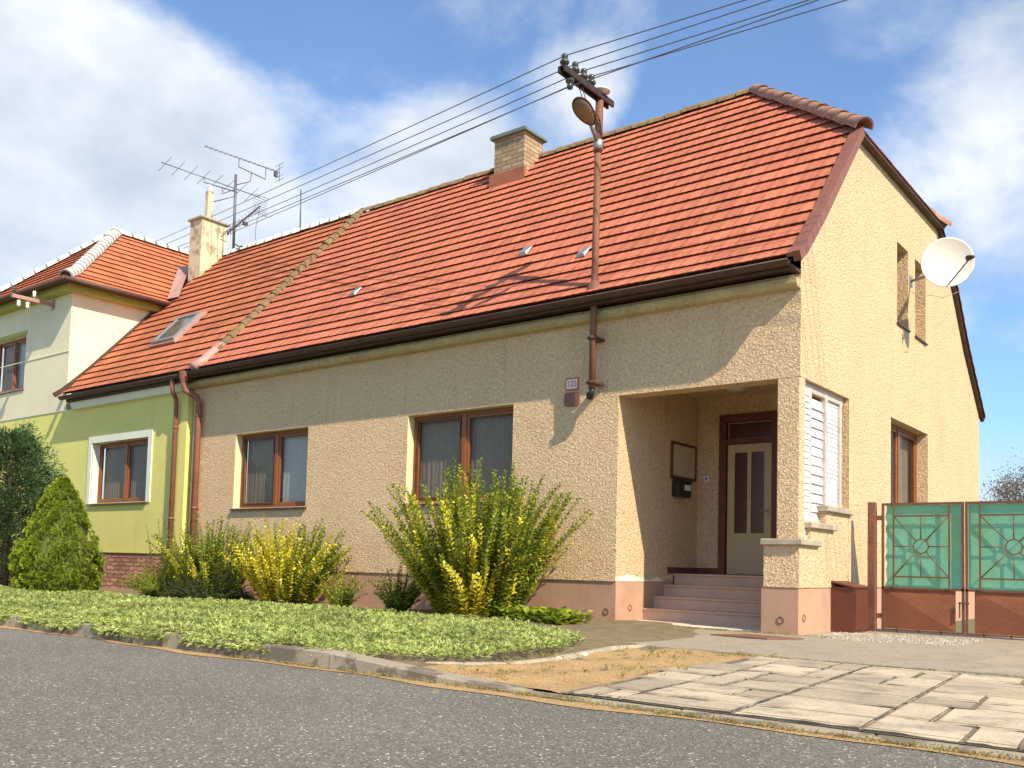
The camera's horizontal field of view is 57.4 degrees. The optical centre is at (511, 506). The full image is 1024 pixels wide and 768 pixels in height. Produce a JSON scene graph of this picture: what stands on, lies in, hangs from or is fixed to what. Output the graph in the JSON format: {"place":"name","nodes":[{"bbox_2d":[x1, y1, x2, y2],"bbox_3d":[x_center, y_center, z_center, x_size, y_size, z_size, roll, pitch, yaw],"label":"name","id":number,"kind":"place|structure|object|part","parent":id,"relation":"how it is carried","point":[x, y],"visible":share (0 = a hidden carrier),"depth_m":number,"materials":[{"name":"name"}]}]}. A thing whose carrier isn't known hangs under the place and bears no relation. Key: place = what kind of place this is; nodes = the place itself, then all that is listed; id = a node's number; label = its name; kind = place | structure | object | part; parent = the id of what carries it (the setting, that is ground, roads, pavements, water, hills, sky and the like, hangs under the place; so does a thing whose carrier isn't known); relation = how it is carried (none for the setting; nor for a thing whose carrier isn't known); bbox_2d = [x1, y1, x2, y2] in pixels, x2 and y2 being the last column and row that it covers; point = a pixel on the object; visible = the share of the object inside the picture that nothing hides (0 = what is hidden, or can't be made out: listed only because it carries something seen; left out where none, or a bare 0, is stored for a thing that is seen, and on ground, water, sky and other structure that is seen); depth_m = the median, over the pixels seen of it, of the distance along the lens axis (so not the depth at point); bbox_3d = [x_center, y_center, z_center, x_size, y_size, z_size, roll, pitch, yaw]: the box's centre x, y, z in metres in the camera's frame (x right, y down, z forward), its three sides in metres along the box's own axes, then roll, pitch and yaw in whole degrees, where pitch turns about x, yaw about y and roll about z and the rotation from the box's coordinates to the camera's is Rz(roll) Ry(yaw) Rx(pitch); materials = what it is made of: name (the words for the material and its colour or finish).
{"place":"outdoors","nodes":[
{"label":"outdoors","id":0,"kind":"place"},
{"bbox_2d":[8,583,726,695],"bbox_3d":[-10.756,1.599,18.718,36.000,0.075,7.400,-1,-5,38],"label":"planting bed","id":1,"kind":"object","parent":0,"point":[601,633],"visible":0.1,"depth_m":9.52,"materials":[{"name":"soil"}]},
{"bbox_2d":[0,420,67,585],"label":"juniper tree","id":2,"kind":"object","parent":1,"relation":"on","point":[25,452],"visible":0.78,"depth_m":17.88,"materials":[{"name":"green plant"}]},
{"bbox_2d":[7,476,106,592],"bbox_3d":[-8.153,0.552,16.805,1.593,2.230,1.653,-1,-5,38],"label":"dwarf spruce","id":3,"kind":"object","parent":1,"relation":"on","point":[54,552],"visible":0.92,"depth_m":16.43,"materials":[{"name":"green plant"}]},
{"bbox_2d":[117,553,178,596],"bbox_3d":[-6.010,1.197,16.250,1.629,0.823,1.561,-1,-5,38],"label":"shrub","id":4,"kind":"object","parent":1,"relation":"on","point":[151,589],"visible":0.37,"depth_m":15.97,"materials":[{"name":"green plant"}]},
{"bbox_2d":[145,509,199,575],"bbox_3d":[-6.166,0.798,16.936,0.838,1.665,0.671,4,-5,-39],"label":"tall weed","id":5,"kind":"object","parent":1,"relation":"on","point":[152,565],"visible":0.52,"depth_m":16.94,"materials":[{"name":"green plant"}]},
{"bbox_2d":[146,513,264,592],"bbox_3d":[-5.100,0.840,15.754,1.895,1.451,1.887,4,-4,-32],"label":"variegated bush","id":6,"kind":"object","parent":1,"relation":"on","point":[203,563],"visible":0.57,"depth_m":15.48,"materials":[{"name":"green plant"}]},
{"bbox_2d":[155,566,257,601],"bbox_3d":[-4.836,1.260,14.987,1.579,0.634,1.638,-1,-5,38],"label":"shrub","id":7,"kind":"object","parent":1,"relation":"on","point":[200,591],"visible":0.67,"depth_m":14.80,"materials":[{"name":"green plant"}]},
{"bbox_2d":[1,595,513,650],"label":"ground cover mat","id":8,"kind":"object","parent":1,"relation":"on","point":[318,623],"visible":0.02,"depth_m":8.38,"materials":[{"name":"green plant"}]},
{"bbox_2d":[219,513,352,603],"bbox_3d":[-3.473,0.833,14.930,2.171,1.448,2.213,-1,-5,38],"label":"variegated bush","id":9,"kind":"object","parent":1,"relation":"on","point":[287,574],"visible":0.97,"depth_m":14.53,"materials":[{"name":"yellow plant"}]},
{"bbox_2d":[0,585,586,658],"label":"ground cover","id":10,"kind":"object","parent":1,"relation":"on","point":[375,625],"visible":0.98,"depth_m":8.79,"materials":[{"name":"green plant"}]},
{"bbox_2d":[326,590,340,605],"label":"weed","id":11,"kind":"object","parent":1,"relation":"on","point":[334,601],"visible":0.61,"depth_m":13.05,"materials":[{"name":"green plant"}]},
{"bbox_2d":[310,565,367,606],"bbox_3d":[-2.514,1.192,13.863,0.867,0.666,0.785,-1,-5,38],"label":"shrub","id":12,"kind":"object","parent":1,"relation":"on","point":[345,597],"visible":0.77,"depth_m":13.80,"materials":[{"name":"green plant"}]},
{"bbox_2d":[368,562,422,611],"bbox_3d":[-1.594,1.145,13.291,0.974,0.737,0.932,2,-4,-4],"label":"shrub","id":13,"kind":"object","parent":1,"relation":"on","point":[400,599],"visible":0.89,"depth_m":13.19,"materials":[{"name":"green plant"}]},
{"bbox_2d":[360,454,592,617],"bbox_3d":[-0.447,0.402,12.389,2.912,2.143,2.972,-1,-5,38],"label":"variegated bush","id":14,"kind":"object","parent":1,"relation":"on","point":[473,565],"visible":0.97,"depth_m":11.78,"materials":[{"name":"green plant"}]},
{"bbox_2d":[425,644,646,664],"bbox_3d":[0.395,1.213,7.668,0.473,0.044,2.810,-1,-5,38],"label":"bed edging","id":15,"kind":"object","parent":1,"relation":"on","point":[576,655],"visible":0.65,"depth_m":7.18,"materials":[{"name":"concrete"}]},
{"bbox_2d":[490,604,593,624],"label":"lime perennial","id":16,"kind":"object","parent":1,"relation":"on","point":[551,615],"visible":0.96,"depth_m":11.44,"materials":[{"name":"green plant"}]},
{"bbox_2d":[425,647,779,698],"bbox_3d":[0.799,1.191,7.088,2.050,0.027,3.400,-1,-5,38],"label":"dirt patch","id":17,"kind":"object","parent":1,"relation":"on","point":[551,680],"visible":0.53,"depth_m":6.65,"materials":[{"name":"brown soil"}]},
{"bbox_2d":[0,628,1023,767],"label":"road","id":18,"kind":"structure","parent":0,"point":[66,701],"depth_m":4.21,"materials":[{"name":"grey asphalt"}]},
{"bbox_2d":[0,626,1023,765],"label":"gutter sand","id":19,"kind":"structure","parent":18,"relation":"on","point":[567,703],"depth_m":5.12,"materials":[{"name":"beige sand"}]},
{"bbox_2d":[229,626,1023,762],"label":"dry grass","id":20,"kind":"structure","parent":19,"relation":"on","point":[867,738],"depth_m":5.86,"materials":[{"name":"yellow plant"}]},
{"bbox_2d":[0,0,1023,503],"label":"sky","id":21,"kind":"structure","parent":0,"point":[95,95],"materials":[{"name":"blue"}]},
{"bbox_2d":[561,655,1023,752],"bbox_3d":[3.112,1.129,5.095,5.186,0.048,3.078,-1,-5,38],"label":"paving","id":22,"kind":"structure","parent":0,"point":[924,710],"depth_m":5.37,"materials":[{"name":"grey stone"}]},
{"bbox_2d":[626,628,1023,677],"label":"concrete apron","id":23,"kind":"object","parent":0,"point":[943,657],"visible":0.38,"depth_m":8.98,"materials":[{"name":"grey concrete"}]},
{"bbox_2d":[710,634,803,638],"bbox_3d":[2.670,1.411,10.169,0.897,0.012,0.445,-2,-5,42],"label":"cover plate","id":24,"kind":"object","parent":23,"relation":"on","point":[755,636],"visible":1,"depth_m":10.11,"materials":[{"name":"metal"}]},
{"bbox_2d":[831,581,869,632],"bbox_3d":[4.224,1.241,11.676,0.297,0.630,0.590,-1,-5,38],"label":"meter cabinet","id":25,"kind":"object","parent":23,"relation":"on","point":[849,608],"visible":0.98,"depth_m":11.49,"materials":[{"name":"brown metal"}]},
{"bbox_3d":[4.337,1.274,11.591,0.010,0.500,0.500,-1,-5,38],"label":"cabinet door","id":26,"kind":"part","parent":25,"relation":"part of","materials":[{"name":"brown metal"}]},
{"bbox_2d":[867,500,1023,639],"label":"gate","id":27,"kind":"structure","parent":23,"relation":"on","point":[929,561],"depth_m":11.38,"materials":[{"name":"paint"}]},
{"bbox_2d":[810,632,989,646],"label":"gravel","id":28,"kind":"structure","parent":0,"point":[880,638],"depth_m":10.45,"materials":[{"name":"grey gravel"}]},
{"bbox_2d":[909,619,1023,752],"bbox_3d":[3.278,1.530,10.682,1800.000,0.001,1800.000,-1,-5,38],"label":"ground","id":29,"kind":"structure","parent":0,"point":[971,626],"depth_m":14.45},
{"bbox_2d":[0,184,359,588],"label":"neighbour house","id":30,"kind":"structure","parent":29,"relation":"on","point":[117,340],"depth_m":21.57,"materials":[{"name":"painted plaster"},{"name":"orange tile"},{"name":"white tile"}]},
{"bbox_2d":[0,337,25,394],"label":"window","id":31,"kind":"structure","parent":30,"relation":"in","point":[14,351],"depth_m":23.80,"materials":[{"name":"brown wood"}]},
{"bbox_2d":[11,286,54,309],"bbox_3d":[-11.175,-4.826,21.829,0.140,0.460,0.980,-1,-5,38],"label":"wall bracket","id":32,"kind":"object","parent":30,"relation":"attached to","point":[34,300],"depth_m":21.73,"materials":[{"name":"brown metal"}]},
{"bbox_2d":[87,439,147,504],"bbox_3d":[-8.292,-0.749,20.049,2.380,1.430,0.420,-1,-5,38],"label":"window","id":33,"kind":"structure","parent":30,"relation":"in","point":[126,461],"depth_m":20.25,"materials":[{"name":"brown wood"}]},
{"bbox_2d":[158,146,283,252],"bbox_3d":[-7.139,-8.080,24.116,2.357,2.871,3.166,-1,-5,38],"label":"antenna mast","id":34,"kind":"object","parent":30,"relation":"on","point":[235,189],"visible":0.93,"depth_m":24.43,"materials":[{"name":"metal"}]},
{"bbox_2d":[298,189,303,232],"bbox_3d":[-5.158,-7.244,22.831,0.178,1.060,0.178,-1,-5,38],"label":"lightning rod","id":35,"kind":"object","parent":30,"relation":"on","point":[300,211],"visible":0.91,"depth_m":22.84,"materials":[{"name":"metal"}]},
{"bbox_2d":[0,614,1023,761],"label":"kerb","id":36,"kind":"structure","parent":29,"relation":"on","point":[333,659],"depth_m":6.13,"materials":[{"name":"concrete"}]},
{"bbox_2d":[179,84,985,634],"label":"house","id":37,"kind":"structure","parent":29,"relation":"on","point":[765,246],"depth_m":13.74,"materials":[{"name":"beige paint"}]},
{"bbox_2d":[229,429,307,510],"bbox_3d":[-4.295,-0.677,17.017,2.190,1.490,0.405,-1,-5,38],"label":"window","id":38,"kind":"structure","parent":37,"relation":"in","point":[275,475],"depth_m":17.06,"materials":[{"name":"brown wood"}]},
{"bbox_2d":[403,406,512,505],"bbox_3d":[-0.735,-0.761,14.224,2.220,1.490,0.405,-1,-5,38],"label":"window","id":39,"kind":"structure","parent":37,"relation":"in","point":[487,434],"depth_m":14.27,"materials":[{"name":"brown wood"}]},
{"bbox_2d":[564,392,579,406],"bbox_3d":[0.825,-1.479,12.848,0.250,0.196,0.021,-1,-5,38],"label":"junction cover","id":40,"kind":"object","parent":37,"relation":"attached to","point":[571,399],"visible":1,"depth_m":12.84,"materials":[{"name":"metal"}]},
{"bbox_2d":[565,377,578,390],"bbox_3d":[0.827,-1.691,12.865,0.220,0.175,0.018,-1,-5,38],"label":"house number sign","id":41,"kind":"object","parent":37,"relation":"attached to","point":[572,384],"visible":1,"depth_m":12.86,"materials":[{"name":"ceramic"}]},
{"bbox_2d":[558,53,613,399],"bbox_3d":[0.953,-3.602,12.211,0.338,4.301,1.191,-1,-4,29],"label":"roof pole","id":42,"kind":"object","parent":37,"relation":"attached to","point":[598,94],"visible":0.98,"depth_m":12.45,"materials":[{"name":"brown metal"}]},
{"bbox_2d":[157,0,745,240],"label":"overhead wire","id":43,"kind":"object","parent":42,"relation":"attached to","point":[496,87],"visible":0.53,"depth_m":12.90,"materials":[{"name":"black metal"}]},
{"bbox_2d":[167,0,770,243],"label":"overhead wire","id":44,"kind":"object","parent":42,"relation":"attached to","point":[518,89],"visible":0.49,"depth_m":12.98,"materials":[{"name":"black metal"}]},
{"bbox_2d":[178,0,808,246],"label":"overhead wire","id":45,"kind":"object","parent":42,"relation":"attached to","point":[544,88],"visible":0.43,"depth_m":12.81,"materials":[{"name":"black metal"}]},
{"bbox_2d":[183,0,817,248],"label":"overhead wire","id":46,"kind":"object","parent":42,"relation":"attached to","point":[554,93],"visible":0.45,"depth_m":11.95,"materials":[{"name":"black metal"}]},
{"bbox_2d":[228,0,846,234],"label":"overhead wire","id":47,"kind":"object","parent":42,"relation":"attached to","point":[565,87],"visible":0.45,"depth_m":12.12,"materials":[{"name":"black metal"}]},
{"bbox_2d":[572,96,602,150],"bbox_3d":[1.029,-5.034,12.284,0.229,0.442,0.767,-1,-4,33],"label":"street lamp","id":48,"kind":"object","parent":42,"relation":"attached to","point":[583,110],"visible":1,"depth_m":12.16,"materials":[{"name":"metal"}]},
{"bbox_2d":[672,478,693,497],"bbox_3d":[2.482,-0.278,13.620,0.130,0.275,0.450,-1,-5,38],"label":"mailbox","id":49,"kind":"object","parent":37,"relation":"attached to","point":[681,488],"visible":1,"depth_m":13.51,"materials":[{"name":"black plastic"}]},
{"bbox_2d":[670,441,696,481],"bbox_3d":[2.532,-0.665,13.772,0.035,0.530,0.760,-1,-5,38],"label":"notice board","id":50,"kind":"object","parent":37,"relation":"attached to","point":[683,461],"visible":1,"depth_m":13.75,"materials":[{"name":"brown wood"}]},
{"bbox_2d":[726,387,746,391],"bbox_3d":[3.109,-1.654,12.993,0.340,0.095,0.340,-1,-5,38],"label":"ceiling light","id":51,"kind":"object","parent":37,"relation":"attached to","point":[736,389],"visible":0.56,"depth_m":12.93,"materials":[{"name":"glass"}]},
{"bbox_2d":[727,442,771,574],"bbox_3d":[3.443,0.029,13.604,0.680,1.910,0.108,-1,-5,38],"label":"door","id":52,"kind":"structure","parent":37,"relation":"in","point":[749,465],"depth_m":13.63,"materials":[{"name":"beige wood"}]},
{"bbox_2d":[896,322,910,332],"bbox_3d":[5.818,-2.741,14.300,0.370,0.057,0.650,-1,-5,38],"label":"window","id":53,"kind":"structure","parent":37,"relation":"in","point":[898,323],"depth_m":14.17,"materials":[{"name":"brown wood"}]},
{"bbox_2d":[891,424,916,505],"bbox_3d":[5.917,-0.559,14.550,0.216,1.470,2.110,-1,-5,38],"label":"window","id":54,"kind":"structure","parent":37,"relation":"in","point":[900,438],"depth_m":15.02,"materials":[{"name":"brown wood"}]},
{"bbox_2d":[915,335,927,345],"bbox_3d":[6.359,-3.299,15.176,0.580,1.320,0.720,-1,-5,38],"label":"window sill","id":55,"kind":"structure","parent":37,"relation":"in","point":[916,336],"depth_m":14.92,"materials":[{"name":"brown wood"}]},
{"bbox_2d":[909,237,974,297],"bbox_3d":[6.327,-3.540,14.028,0.658,0.824,1.538,2,-4,-14],"label":"satellite dish","id":56,"kind":"object","parent":37,"relation":"attached to","point":[956,255],"visible":1,"depth_m":13.78,"materials":[{"name":"metal"}]},
{"bbox_2d":[979,447,1023,503],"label":"bare tree","id":57,"kind":"object","parent":29,"relation":"on","point":[1015,484],"visible":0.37,"depth_m":23.44,"materials":[{"name":"brown plant"}]},
{"bbox_2d":[951,649,1023,677],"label":"side path","id":58,"kind":"structure","parent":0,"point":[1011,664],"depth_m":7.36,"materials":[{"name":"grey concrete"}]}
]}

